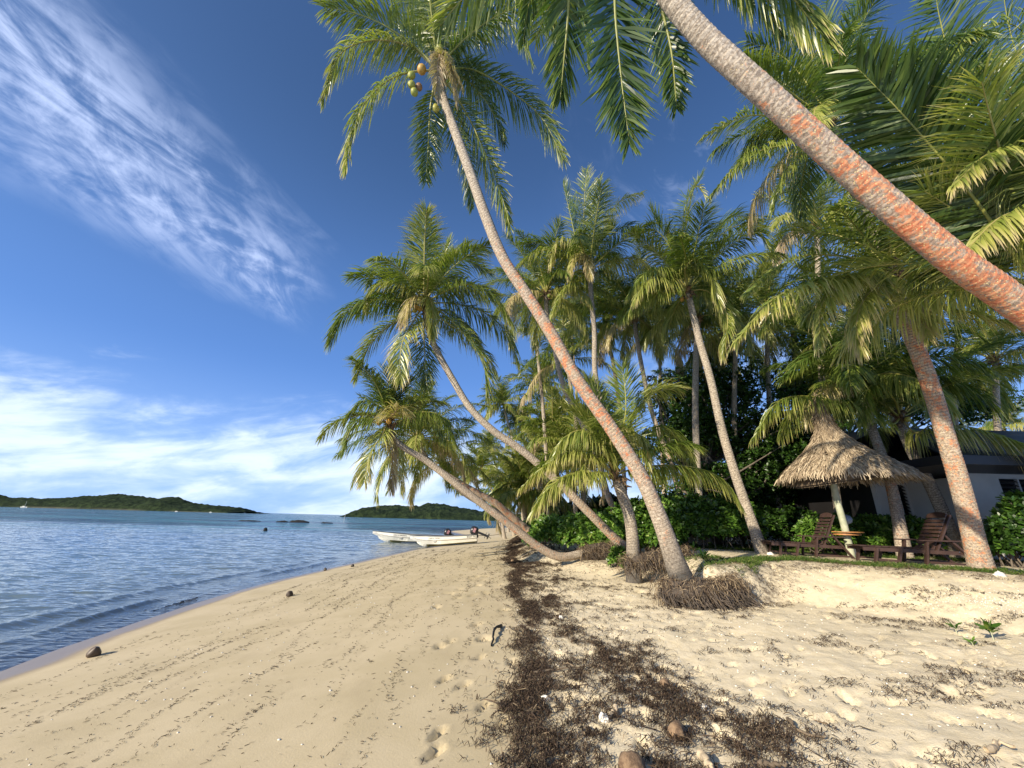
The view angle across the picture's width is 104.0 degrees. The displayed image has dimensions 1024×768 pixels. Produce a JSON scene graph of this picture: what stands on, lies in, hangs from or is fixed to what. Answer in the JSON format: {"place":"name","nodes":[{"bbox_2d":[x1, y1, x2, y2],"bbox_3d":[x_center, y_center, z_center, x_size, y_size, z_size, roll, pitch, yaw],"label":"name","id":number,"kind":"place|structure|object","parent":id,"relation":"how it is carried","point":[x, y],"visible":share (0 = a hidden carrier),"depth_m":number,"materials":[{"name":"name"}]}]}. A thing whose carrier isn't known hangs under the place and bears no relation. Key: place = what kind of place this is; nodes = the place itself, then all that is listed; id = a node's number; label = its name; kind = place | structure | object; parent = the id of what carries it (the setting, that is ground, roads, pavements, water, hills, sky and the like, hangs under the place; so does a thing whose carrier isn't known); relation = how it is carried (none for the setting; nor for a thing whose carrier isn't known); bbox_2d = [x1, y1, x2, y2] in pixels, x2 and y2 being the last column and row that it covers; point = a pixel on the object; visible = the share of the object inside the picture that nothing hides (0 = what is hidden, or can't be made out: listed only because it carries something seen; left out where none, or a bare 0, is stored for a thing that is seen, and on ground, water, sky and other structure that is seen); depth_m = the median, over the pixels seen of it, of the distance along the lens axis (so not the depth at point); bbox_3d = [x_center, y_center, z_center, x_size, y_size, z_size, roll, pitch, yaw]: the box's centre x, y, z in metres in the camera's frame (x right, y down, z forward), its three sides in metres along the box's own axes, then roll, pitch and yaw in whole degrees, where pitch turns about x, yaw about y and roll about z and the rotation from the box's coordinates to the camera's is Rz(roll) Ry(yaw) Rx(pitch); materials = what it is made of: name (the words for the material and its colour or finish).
{"place":"outdoors","nodes":[
{"label":"outdoors","id":0,"kind":"place"},
{"bbox_2d":[0,494,268,513],"bbox_3d":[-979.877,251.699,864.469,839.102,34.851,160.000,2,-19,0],"label":"island","id":1,"kind":"structure","parent":0,"point":[123,502],"depth_m":805.90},
{"bbox_2d":[0,507,505,666],"bbox_3d":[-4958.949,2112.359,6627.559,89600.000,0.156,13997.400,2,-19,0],"label":"sea water","id":2,"kind":"structure","parent":0,"point":[45,550],"depth_m":28.70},
{"bbox_2d":[52,555,376,634],"bbox_3d":[-8.909,7.668,16.137,1.347,0.103,17.816,1,-19,2],"label":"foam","id":3,"kind":"object","parent":2,"relation":"on","point":[161,606],"visible":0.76,"depth_m":10.37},
{"bbox_2d":[290,520,308,522],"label":"reef rock","id":4,"kind":"object","parent":2,"relation":"in","point":[301,521],"visible":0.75,"depth_m":110.49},
{"bbox_2d":[373,528,452,542],"bbox_3d":[-8.734,14.119,37.336,8.216,1.297,1.716,6,-19,-12],"label":"open boat","id":5,"kind":"object","parent":2,"relation":"on","point":[394,537],"visible":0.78,"depth_m":36.44,"materials":[{"name":"plastic"}]},
{"bbox_2d":[410,526,490,546],"bbox_3d":[-5.024,12.572,32.999,6.691,1.297,1.716,-4,-18,-3],"label":"open boat","id":6,"kind":"object","parent":2,"relation":"on","point":[432,540],"visible":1,"depth_m":32.38,"materials":[{"name":"plastic"}]},
{"bbox_2d":[340,503,520,520],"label":"island","id":7,"kind":"structure","parent":0,"point":[436,511],"depth_m":494.21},
{"bbox_2d":[0,527,1023,767],"bbox_3d":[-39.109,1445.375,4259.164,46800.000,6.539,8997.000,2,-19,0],"label":"sand ground","id":8,"kind":"structure","parent":0,"point":[403,746],"depth_m":4.94,"materials":[{"name":"sand"}]},
{"bbox_2d":[86,646,101,657],"bbox_3d":[-6.519,4.191,6.235,0.172,0.181,0.173,2,-19,0],"label":"coconut","id":9,"kind":"object","parent":8,"relation":"on","point":[95,651],"visible":0.86,"depth_m":6.20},
{"bbox_2d":[0,544,517,767],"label":"drift line","id":10,"kind":"object","parent":8,"relation":"on","point":[282,656],"visible":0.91,"depth_m":5.47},
{"bbox_2d":[331,361,531,547],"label":"coconut palm","id":11,"kind":"object","parent":8,"relation":"on","point":[419,444],"visible":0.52,"depth_m":18.47,"materials":[{"name":"green plant"}]},
{"bbox_2d":[382,408,506,517],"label":"coconut palm","id":12,"kind":"object","parent":8,"relation":"on","point":[412,492],"visible":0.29,"depth_m":21.94,"materials":[{"name":"green plant"}]},
{"bbox_2d":[314,355,586,561],"bbox_3d":[-1.187,2.525,14.093,10.635,6.776,3.406,8,-20,-19],"label":"coconut palm","id":13,"kind":"object","parent":8,"relation":"on","point":[386,395],"visible":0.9,"depth_m":12.97,"materials":[{"name":"green plant"}]},
{"bbox_2d":[322,198,625,548],"bbox_3d":[-0.772,-0.924,13.074,10.541,13.125,5.457,2,-19,0],"label":"coconut palm","id":14,"kind":"object","parent":8,"relation":"on","point":[426,281],"visible":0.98,"depth_m":13.13,"materials":[{"name":"green plant"}]},
{"bbox_2d":[449,444,506,538],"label":"coconut palm","id":15,"kind":"object","parent":8,"relation":"on","point":[481,460],"visible":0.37,"depth_m":40.62,"materials":[{"name":"green plant"}]},
{"bbox_2d":[459,465,501,529],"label":"coconut palm","id":16,"kind":"object","parent":8,"relation":"on","point":[462,479],"visible":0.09,"depth_m":63.32,"materials":[{"name":"green plant"}]},
{"bbox_2d":[469,430,509,531],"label":"coconut palm","id":17,"kind":"object","parent":8,"relation":"on","point":[487,435],"visible":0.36,"depth_m":59.74,"materials":[{"name":"green plant"}]},
{"bbox_2d":[491,624,501,645],"bbox_3d":[-0.254,3.628,5.827,0.091,0.090,1.004,-1,-19,7],"label":"driftwood","id":18,"kind":"object","parent":8,"relation":"on","point":[496,627],"visible":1,"depth_m":5.80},
{"bbox_2d":[476,471,518,535],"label":"coconut palm","id":19,"kind":"object","parent":8,"relation":"on","point":[489,521],"visible":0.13,"depth_m":45.04,"materials":[{"name":"green plant"}]},
{"bbox_2d":[477,375,526,453],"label":"coconut palm","id":20,"kind":"object","parent":8,"relation":"on","point":[499,400],"visible":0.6,"depth_m":43.00,"materials":[{"name":"green plant"}]},
{"bbox_2d":[478,447,536,520],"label":"coconut palm","id":21,"kind":"object","parent":8,"relation":"on","point":[495,462],"visible":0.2,"depth_m":36.90,"materials":[{"name":"green plant"}]},
{"bbox_2d":[309,0,708,609],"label":"coconut palm","id":22,"kind":"object","parent":8,"relation":"on","point":[445,68],"visible":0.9,"depth_m":10.97,"materials":[{"name":"green plant"}]},
{"bbox_2d":[494,400,536,450],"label":"coconut palm","id":23,"kind":"object","parent":8,"relation":"on","point":[506,427],"visible":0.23,"depth_m":44.41,"materials":[{"name":"green plant"}]},
{"bbox_2d":[474,443,564,537],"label":"coconut palm","id":24,"kind":"object","parent":8,"relation":"on","point":[508,495],"visible":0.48,"depth_m":24.55,"materials":[{"name":"green plant"}]},
{"bbox_2d":[26,560,1023,765],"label":"shell fragments","id":25,"kind":"object","parent":8,"relation":"on","point":[847,759],"visible":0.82,"depth_m":5.94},
{"bbox_2d":[496,427,564,508],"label":"coconut palm","id":26,"kind":"object","parent":8,"relation":"on","point":[524,441],"visible":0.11,"depth_m":33.58,"materials":[{"name":"green plant"}]},
{"bbox_2d":[486,256,577,542],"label":"coconut palm","id":27,"kind":"object","parent":8,"relation":"on","point":[517,315],"visible":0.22,"depth_m":26.48,"materials":[{"name":"green plant"}]},
{"bbox_2d":[503,352,566,414],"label":"coconut palm","id":28,"kind":"object","parent":8,"relation":"on","point":[528,379],"visible":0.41,"depth_m":34.50,"materials":[{"name":"green plant"}]},
{"bbox_2d":[492,438,597,540],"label":"coconut palm","id":29,"kind":"object","parent":8,"relation":"on","point":[523,500],"visible":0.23,"depth_m":24.17,"materials":[{"name":"green plant"}]},
{"bbox_2d":[477,214,618,507],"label":"coconut palm","id":30,"kind":"object","parent":8,"relation":"on","point":[544,280],"visible":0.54,"depth_m":19.09,"materials":[{"name":"green plant"}]},
{"bbox_2d":[512,385,588,494],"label":"coconut palm","id":31,"kind":"object","parent":8,"relation":"on","point":[556,408],"visible":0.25,"depth_m":28.30,"materials":[{"name":"green plant"}]},
{"bbox_2d":[520,385,586,505],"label":"coconut palm","id":32,"kind":"object","parent":8,"relation":"on","point":[535,399],"visible":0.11,"depth_m":30.00,"materials":[{"name":"green plant"}]},
{"bbox_2d":[521,509,602,551],"bbox_3d":[2.108,6.565,17.663,2.690,2.092,6.837,11,-21,-26],"label":"shrub","id":33,"kind":"object","parent":8,"relation":"on","point":[571,529],"visible":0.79,"depth_m":16.46,"materials":[{"name":"green plant"}]},
{"bbox_2d":[516,301,619,542],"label":"coconut palm","id":34,"kind":"object","parent":8,"relation":"on","point":[546,353],"visible":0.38,"depth_m":25.86,"materials":[{"name":"green plant"}]},
{"bbox_2d":[520,404,618,543],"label":"coconut palm","id":35,"kind":"object","parent":8,"relation":"on","point":[559,434],"visible":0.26,"depth_m":23.56,"materials":[{"name":"green plant"}]},
{"bbox_2d":[547,293,602,498],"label":"coconut palm","id":36,"kind":"object","parent":8,"relation":"on","point":[568,320],"visible":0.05,"depth_m":32.87,"materials":[{"name":"green plant"}]},
{"bbox_2d":[540,492,618,516],"bbox_3d":[15.669,8.840,25.753,29.326,3.992,5.412,1,-19,3],"label":"shrub","id":37,"kind":"object","parent":8,"relation":"on","point":[601,507],"visible":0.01,"depth_m":25.17,"materials":[{"name":"green plant"}]},
{"bbox_2d":[506,163,656,403],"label":"coconut palm","id":38,"kind":"object","parent":8,"relation":"on","point":[590,254],"visible":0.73,"depth_m":17.18,"materials":[{"name":"green plant"}]},
{"bbox_2d":[575,540,615,561],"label":"root clump","id":39,"kind":"object","parent":8,"relation":"on","point":[599,551],"visible":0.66,"depth_m":13.56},
{"bbox_2d":[563,379,633,452],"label":"coconut palm","id":40,"kind":"object","parent":8,"relation":"on","point":[603,388],"visible":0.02,"depth_m":30.09,"materials":[{"name":"green plant"}]},
{"bbox_2d":[598,712,610,722],"bbox_3d":[0.769,2.760,3.309,0.114,0.081,0.091,2,-19,0],"label":"coral piece","id":41,"kind":"object","parent":8,"relation":"on","point":[604,716],"visible":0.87,"depth_m":3.29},
{"bbox_2d":[553,249,659,491],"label":"coconut palm","id":42,"kind":"object","parent":8,"relation":"on","point":[606,318],"visible":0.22,"depth_m":23.32,"materials":[{"name":"green plant"}]},
{"bbox_2d":[606,543,625,567],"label":"shrub","id":43,"kind":"object","parent":8,"relation":"on","point":[613,554],"visible":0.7,"depth_m":11.89,"materials":[{"name":"green plant"}]},
{"bbox_2d":[595,495,658,551],"bbox_3d":[4.496,5.437,15.175,2.767,2.435,2.161,2,-19,0],"label":"shrub","id":44,"kind":"object","parent":8,"relation":"on","point":[612,518],"visible":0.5,"depth_m":14.74,"materials":[{"name":"green plant"}]},
{"bbox_2d":[517,355,746,583],"bbox_3d":[2.985,1.999,11.357,5.769,6.850,4.490,2,-19,0],"label":"coconut palm","id":45,"kind":"object","parent":8,"relation":"on","point":[596,439],"visible":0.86,"depth_m":10.72,"materials":[{"name":"green plant"}]},
{"bbox_2d":[618,750,645,767],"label":"coconut","id":46,"kind":"object","parent":8,"relation":"on","point":[630,759],"visible":1,"depth_m":2.63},
{"bbox_2d":[574,246,711,542],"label":"coconut palm","id":47,"kind":"object","parent":8,"relation":"on","point":[628,331],"visible":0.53,"depth_m":19.98,"materials":[{"name":"green plant"}]},
{"bbox_2d":[615,287,692,504],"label":"coconut palm","id":48,"kind":"object","parent":8,"relation":"on","point":[666,353],"visible":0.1,"depth_m":28.05,"materials":[{"name":"green plant"}]},
{"bbox_2d":[614,544,696,581],"bbox_3d":[3.980,4.758,10.579,2.761,1.142,1.133,8,-20,-19],"label":"root clump","id":49,"kind":"object","parent":8,"relation":"on","point":[645,561],"visible":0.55,"depth_m":10.23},
{"bbox_2d":[667,720,686,741],"bbox_3d":[1.270,2.682,3.088,0.138,0.140,0.167,-13,-24,37],"label":"coconut","id":50,"kind":"object","parent":8,"relation":"on","point":[677,728],"visible":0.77,"depth_m":3.05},
{"bbox_2d":[650,364,730,416],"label":"coconut palm","id":51,"kind":"object","parent":8,"relation":"on","point":[653,371],"visible":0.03,"depth_m":31.97,"materials":[{"name":"green plant"}]},
{"bbox_2d":[688,541,699,554],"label":"beach seedling","id":52,"kind":"object","parent":8,"relation":"on","point":[692,546],"visible":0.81,"depth_m":12.73,"materials":[{"name":"green plant"}]},
{"bbox_2d":[459,544,935,767],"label":"seaweed","id":53,"kind":"object","parent":8,"relation":"on","point":[639,714],"visible":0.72,"depth_m":3.52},
{"bbox_2d":[757,758,787,767],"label":"driftwood","id":54,"kind":"object","parent":53,"relation":"on","point":[773,764],"visible":0.98,"depth_m":2.61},
{"bbox_2d":[616,168,791,553],"bbox_3d":[6.975,-2.205,14.255,6.370,15.653,5.438,-3,-19,14],"label":"coconut palm","id":55,"kind":"object","parent":8,"relation":"on","point":[683,262],"visible":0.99,"depth_m":14.39,"materials":[{"name":"green plant"}]},
{"bbox_2d":[640,491,768,550],"bbox_3d":[6.816,5.145,14.597,4.513,2.429,2.288,-3,-19,13],"label":"shrub","id":56,"kind":"object","parent":8,"relation":"on","point":[694,516],"visible":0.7,"depth_m":14.02,"materials":[{"name":"green plant"}]},
{"bbox_2d":[698,549,710,563],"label":"beach seedling","id":57,"kind":"object","parent":8,"relation":"on","point":[703,555],"visible":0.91,"depth_m":8.79,"materials":[{"name":"green plant"}]},
{"bbox_2d":[645,564,764,610],"bbox_3d":[3.702,4.014,7.571,2.365,1.063,1.163,4,-19,-8],"label":"root clump","id":58,"kind":"object","parent":8,"relation":"on","point":[704,593],"visible":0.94,"depth_m":7.43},
{"bbox_2d":[696,749,714,767],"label":"driftwood","id":59,"kind":"object","parent":8,"relation":"on","point":[704,757],"visible":1,"depth_m":2.69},
{"bbox_2d":[421,536,1004,767],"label":"seaweed","id":60,"kind":"object","parent":8,"relation":"on","point":[535,612],"visible":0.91,"depth_m":3.58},
{"bbox_2d":[533,665,583,673],"bbox_3d":[0.516,3.132,4.386,0.601,0.054,0.036,6,-19,-14],"label":"driftwood","id":61,"kind":"object","parent":60,"relation":"on","point":[545,670],"visible":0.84,"depth_m":4.37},
{"bbox_2d":[609,704,617,716],"bbox_3d":[0.854,2.765,3.383,0.052,0.058,0.176,-11,-23,34],"label":"driftwood","id":62,"kind":"object","parent":60,"relation":"on","point":[615,706],"visible":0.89,"depth_m":3.40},
{"bbox_2d":[659,678,670,686],"bbox_3d":[1.502,2.961,3.945,0.115,0.105,0.109,2,-19,0],"label":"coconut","id":63,"kind":"object","parent":60,"relation":"on","point":[664,680],"visible":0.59,"depth_m":3.93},
{"bbox_2d":[640,232,787,544],"bbox_3d":[8.747,0.110,17.400,6.022,13.306,6.302,7,-19,-14],"label":"coconut palm","id":64,"kind":"object","parent":8,"relation":"on","point":[652,333],"visible":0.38,"depth_m":18.09,"materials":[{"name":"green plant"}]},
{"bbox_2d":[425,0,1023,331],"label":"coconut palm","id":65,"kind":"object","parent":8,"relation":"on","point":[920,231],"visible":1,"depth_m":4.44,"materials":[{"name":"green plant"}]},
{"bbox_2d":[651,404,797,544],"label":"shade tree","id":66,"kind":"object","parent":8,"relation":"on","point":[751,458],"visible":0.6,"depth_m":17.19,"materials":[{"name":"green plant"}]},
{"bbox_2d":[681,291,771,375],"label":"coconut palm","id":67,"kind":"object","parent":8,"relation":"on","point":[719,331],"visible":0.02,"depth_m":27.50,"materials":[{"name":"green plant"}]},
{"bbox_2d":[638,335,815,541],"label":"shade tree","id":68,"kind":"object","parent":8,"relation":"on","point":[747,393],"visible":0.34,"depth_m":19.27,"materials":[{"name":"green plant"}]},
{"bbox_2d":[663,259,822,543],"bbox_3d":[11.443,0.600,19.108,6.460,13.538,6.691,2,-19,0],"label":"coconut palm","id":69,"kind":"object","parent":8,"relation":"on","point":[770,337],"visible":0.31,"depth_m":19.58,"materials":[{"name":"green plant"}]},
{"bbox_2d":[717,502,817,546],"bbox_3d":[10.568,5.795,16.387,5.465,1.841,2.159,5,-19,-11],"label":"shrub","id":70,"kind":"object","parent":8,"relation":"on","point":[782,522],"visible":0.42,"depth_m":15.93,"materials":[{"name":"green plant"}]},
{"bbox_2d":[722,227,839,540],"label":"coconut palm","id":71,"kind":"object","parent":8,"relation":"on","point":[762,292],"visible":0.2,"depth_m":21.03,"materials":[{"name":"green plant"}]},
{"bbox_2d":[544,564,1023,767],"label":"seaweed","id":72,"kind":"object","parent":8,"relation":"on","point":[909,680],"visible":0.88,"depth_m":4.22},
{"bbox_2d":[747,279,844,426],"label":"coconut palm","id":73,"kind":"object","parent":8,"relation":"on","point":[790,335],"visible":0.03,"depth_m":24.63,"materials":[{"name":"green plant"}]},
{"bbox_2d":[749,361,856,540],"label":"shade tree","id":74,"kind":"object","parent":8,"relation":"on","point":[769,499],"visible":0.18,"depth_m":19.38,"materials":[{"name":"green plant"}]},
{"bbox_2d":[583,555,1023,608],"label":"leaf litter","id":75,"kind":"object","parent":8,"relation":"on","point":[862,566],"visible":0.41,"depth_m":8.63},
{"bbox_2d":[786,717,824,737],"bbox_3d":[2.225,2.658,3.096,0.125,0.046,0.320,6,-19,-14],"label":"driftwood","id":76,"kind":"object","parent":8,"relation":"on","point":[790,720],"visible":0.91,"depth_m":3.03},
{"bbox_2d":[761,512,855,558],"bbox_3d":[8.644,4.466,11.923,2.069,1.248,0.950,-2,-19,11],"label":"sun lounger","id":77,"kind":"object","parent":8,"relation":"on","point":[816,537],"visible":0.99,"depth_m":11.60,"materials":[{"name":"wood"}]},
{"bbox_2d":[735,156,899,549],"bbox_3d":[14.050,-2.134,16.600,6.438,17.237,7.037,2,-19,0],"label":"coconut palm","id":78,"kind":"object","parent":8,"relation":"on","point":[781,247],"visible":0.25,"depth_m":18.30,"materials":[{"name":"green plant"}]},
{"bbox_2d":[639,542,1023,577],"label":"grass","id":79,"kind":"structure","parent":8,"relation":"on","point":[760,558],"depth_m":9.79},
{"bbox_2d":[774,372,916,431],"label":"coconut palm","id":80,"kind":"object","parent":8,"relation":"on","point":[911,421],"visible":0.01,"depth_m":21.74,"materials":[{"name":"green plant"}]},
{"bbox_2d":[697,0,1001,297],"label":"coconut palm","id":81,"kind":"object","parent":8,"relation":"on","point":[811,76],"visible":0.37,"depth_m":11.42,"materials":[{"name":"green plant"}]},
{"bbox_2d":[845,514,855,554],"bbox_3d":[10.246,4.645,12.141,0.340,1.310,0.340,2,-19,0],"label":"garden lamp","id":82,"kind":"object","parent":8,"relation":"on","point":[849,519],"visible":0.29,"depth_m":12.16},
{"bbox_2d":[774,393,935,557],"bbox_3d":[10.085,2.715,12.120,3.680,5.144,3.700,2,-19,0],"label":"thatched parasol","id":83,"kind":"object","parent":8,"relation":"on","point":[833,454],"visible":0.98,"depth_m":11.60,"materials":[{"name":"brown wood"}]},
{"bbox_2d":[791,512,950,557],"bbox_3d":[11.566,5.035,13.228,4.094,1.564,1.647,-4,-19,15],"label":"shrub","id":84,"kind":"object","parent":8,"relation":"on","point":[877,529],"visible":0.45,"depth_m":12.90,"materials":[{"name":"green plant"}]},
{"bbox_2d":[726,112,1023,570],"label":"coconut palm","id":85,"kind":"object","parent":8,"relation":"on","point":[977,550],"visible":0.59,"depth_m":8.99,"materials":[{"name":"green plant"}]},
{"bbox_2d":[758,281,1008,558],"bbox_3d":[12.314,1.073,13.760,6.418,9.353,6.115,2,-19,0],"label":"coconut palm","id":86,"kind":"object","parent":8,"relation":"on","point":[898,520],"visible":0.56,"depth_m":12.72,"materials":[{"name":"green plant"}]},
{"bbox_2d":[772,231,995,379],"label":"coconut palm","id":87,"kind":"object","parent":8,"relation":"on","point":[981,338],"visible":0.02,"depth_m":17.79,"materials":[{"name":"green plant"}]},
{"bbox_2d":[814,220,956,512],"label":"coconut palm","id":88,"kind":"object","parent":8,"relation":"on","point":[892,417],"visible":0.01,"depth_m":19.92,"materials":[{"name":"green plant"}]},
{"bbox_2d":[748,314,1023,557],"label":"coconut palm","id":89,"kind":"object","parent":8,"relation":"on","point":[897,411],"visible":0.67,"depth_m":12.66,"materials":[{"name":"green plant"}]},
{"bbox_2d":[770,428,1023,561],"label":"beach house","id":90,"kind":"structure","parent":8,"relation":"on","point":[991,476],"depth_m":13.62,"materials":[{"name":"white"}]},
{"bbox_2d":[897,483,913,515],"bbox_3d":[13.759,4.144,14.266,0.656,1.170,0.217,2,-19,0],"label":"window","id":91,"kind":"structure","parent":90,"relation":"in","point":[900,486],"depth_m":14.22,"materials":[{"name":"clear glass"}]},
{"bbox_2d":[997,477,1023,495],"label":"window","id":92,"kind":"structure","parent":90,"relation":"in","point":[1006,484],"depth_m":12.46,"materials":[{"name":"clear glass"}]},
{"bbox_2d":[780,317,1023,436],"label":"shade tree","id":93,"kind":"object","parent":8,"relation":"on","point":[969,413],"visible":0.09,"depth_m":21.78,"materials":[{"name":"green plant"}]},
{"bbox_2d":[846,512,965,565],"bbox_3d":[10.125,3.955,10.337,2.365,1.274,0.986,-3,-19,13],"label":"sun lounger","id":94,"kind":"object","parent":8,"relation":"on","point":[928,547],"visible":0.86,"depth_m":10.03,"materials":[{"name":"wood"}]},
{"bbox_2d":[797,0,1023,368],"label":"coconut palm","id":95,"kind":"object","parent":8,"relation":"on","point":[970,193],"visible":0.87,"depth_m":6.67,"materials":[{"name":"green plant"}]},
{"bbox_2d":[882,265,1023,428],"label":"coconut palm","id":96,"kind":"object","parent":8,"relation":"on","point":[957,420],"visible":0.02,"depth_m":19.56,"materials":[{"name":"green plant"}]},
{"bbox_2d":[945,619,961,633],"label":"beach seedling","id":97,"kind":"object","parent":8,"relation":"on","point":[953,626],"visible":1,"depth_m":5.90,"materials":[{"name":"green plant"}]},
{"bbox_2d":[907,295,1023,430],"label":"coconut palm","id":98,"kind":"object","parent":8,"relation":"on","point":[997,356],"visible":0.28,"depth_m":17.47,"materials":[{"name":"green plant"}]},
{"bbox_2d":[959,636,976,645],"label":"beach seedling","id":99,"kind":"object","parent":8,"relation":"on","point":[972,642],"visible":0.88,"depth_m":5.29,"materials":[{"name":"green plant"}]},
{"bbox_2d":[974,617,1006,639],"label":"beach seedling","id":100,"kind":"object","parent":8,"relation":"on","point":[989,626],"visible":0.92,"depth_m":5.51,"materials":[{"name":"green plant"}]},
{"bbox_2d":[963,395,1023,430],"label":"coconut palm","id":101,"kind":"object","parent":8,"relation":"on","point":[988,424],"visible":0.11,"depth_m":34.34,"materials":[{"name":"green plant"}]},
{"bbox_2d":[983,739,1015,753],"bbox_3d":[3.381,2.531,2.794,0.223,0.061,0.082,4,-19,-7],"label":"driftwood","id":102,"kind":"object","parent":8,"relation":"on","point":[993,746],"visible":1,"depth_m":2.78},
{"bbox_2d":[992,571,1006,576],"bbox_3d":[9.788,3.809,8.040,0.225,0.111,0.168,2,-19,0],"label":"white stone","id":103,"kind":"object","parent":8,"relation":"on","point":[1000,574],"visible":0.98,"depth_m":8.00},
{"bbox_2d":[982,489,1023,567],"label":"shrub","id":104,"kind":"object","parent":8,"relation":"on","point":[1004,528],"visible":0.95,"depth_m":10.06,"materials":[{"name":"green plant"}]},
{"bbox_2d":[0,0,1023,514],"label":"sky","id":105,"kind":"structure","parent":0,"point":[180,227],"materials":[{"name":"blue"}]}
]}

